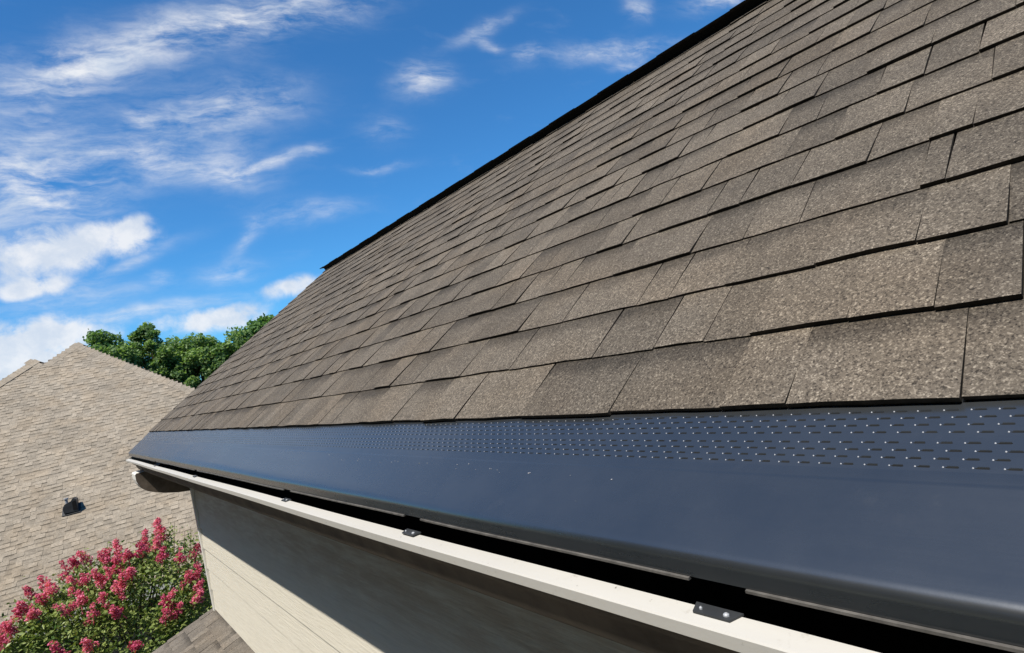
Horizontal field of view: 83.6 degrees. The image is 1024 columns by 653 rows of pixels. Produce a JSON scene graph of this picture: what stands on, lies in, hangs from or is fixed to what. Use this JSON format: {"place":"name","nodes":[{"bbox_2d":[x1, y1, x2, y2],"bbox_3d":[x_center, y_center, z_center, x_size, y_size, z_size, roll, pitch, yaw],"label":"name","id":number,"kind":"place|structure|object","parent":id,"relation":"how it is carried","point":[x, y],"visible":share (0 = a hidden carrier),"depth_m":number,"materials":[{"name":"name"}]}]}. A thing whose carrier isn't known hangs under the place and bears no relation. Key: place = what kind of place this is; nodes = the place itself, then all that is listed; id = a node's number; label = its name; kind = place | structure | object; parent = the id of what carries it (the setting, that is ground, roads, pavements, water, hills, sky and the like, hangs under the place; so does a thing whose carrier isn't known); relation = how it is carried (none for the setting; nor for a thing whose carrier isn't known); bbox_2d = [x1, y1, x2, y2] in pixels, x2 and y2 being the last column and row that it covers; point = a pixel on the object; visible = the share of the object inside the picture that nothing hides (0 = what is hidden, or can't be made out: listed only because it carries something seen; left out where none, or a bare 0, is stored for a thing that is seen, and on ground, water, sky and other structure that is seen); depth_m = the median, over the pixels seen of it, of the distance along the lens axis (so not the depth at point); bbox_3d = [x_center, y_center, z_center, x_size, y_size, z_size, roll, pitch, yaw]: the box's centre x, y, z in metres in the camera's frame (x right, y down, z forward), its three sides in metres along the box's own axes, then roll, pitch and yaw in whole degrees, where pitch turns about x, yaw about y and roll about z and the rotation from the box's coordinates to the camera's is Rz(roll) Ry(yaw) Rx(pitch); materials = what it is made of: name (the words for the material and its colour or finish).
{"place":"outdoors","nodes":[
{"label":"outdoors","id":0,"kind":"place"},
{"bbox_2d":[0,342,211,652],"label":"neighbor house","id":1,"kind":"structure","parent":0,"point":[78,421],"depth_m":9.85,"materials":[{"name":"beige"}]},
{"bbox_2d":[0,0,743,379],"label":"sky","id":2,"kind":"structure","parent":0,"point":[180,167],"materials":[{"name":"blue"}]},
{"label":"ground","id":3,"kind":"structure","parent":0,"visible":0},
{"bbox_2d":[0,517,212,652],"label":"crape myrtle","id":4,"kind":"object","parent":3,"relation":"on","point":[115,579],"visible":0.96,"depth_m":5.91,"materials":[{"name":"pink plant"}]},
{"bbox_2d":[82,329,142,366],"bbox_3d":[-17.676,4.595,25.846,3.281,9.314,3.428,-12,-1,-6],"label":"leafy tree","id":5,"kind":"object","parent":3,"relation":"on","point":[100,341],"visible":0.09,"depth_m":25.55,"materials":[{"name":"green plant"}]},
{"bbox_2d":[117,321,199,388],"bbox_3d":[-16.998,4.413,27.747,4.135,9.482,4.730,-11,-2,-39],"label":"leafy tree","id":6,"kind":"object","parent":3,"relation":"on","point":[156,357],"visible":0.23,"depth_m":27.30,"materials":[{"name":"green plant"}]},
{"bbox_2d":[165,332,231,387],"bbox_3d":[-14.769,4.474,28.002,3.873,8.502,4.329,-11,-2,-39],"label":"leafy tree","id":7,"kind":"object","parent":3,"relation":"on","point":[193,352],"visible":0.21,"depth_m":27.16,"materials":[{"name":"green plant"}]},
{"bbox_2d":[199,324,252,383],"bbox_3d":[-13.053,4.133,28.136,3.586,8.453,4.223,-11,-2,-39],"label":"leafy tree","id":8,"kind":"object","parent":3,"relation":"on","point":[224,349],"visible":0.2,"depth_m":27.40,"materials":[{"name":"green plant"}]},
{"bbox_2d":[231,313,274,349],"bbox_3d":[-12.023,3.697,29.748,4.147,8.965,4.351,-12,-1,20],"label":"leafy tree","id":9,"kind":"object","parent":3,"relation":"on","point":[253,328],"visible":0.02,"depth_m":28.89,"materials":[{"name":"green plant"}]},
{"bbox_2d":[126,0,1023,652],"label":"house","id":10,"kind":"structure","parent":3,"relation":"on","point":[708,338],"depth_m":1.06,"materials":[{"name":"brown"}]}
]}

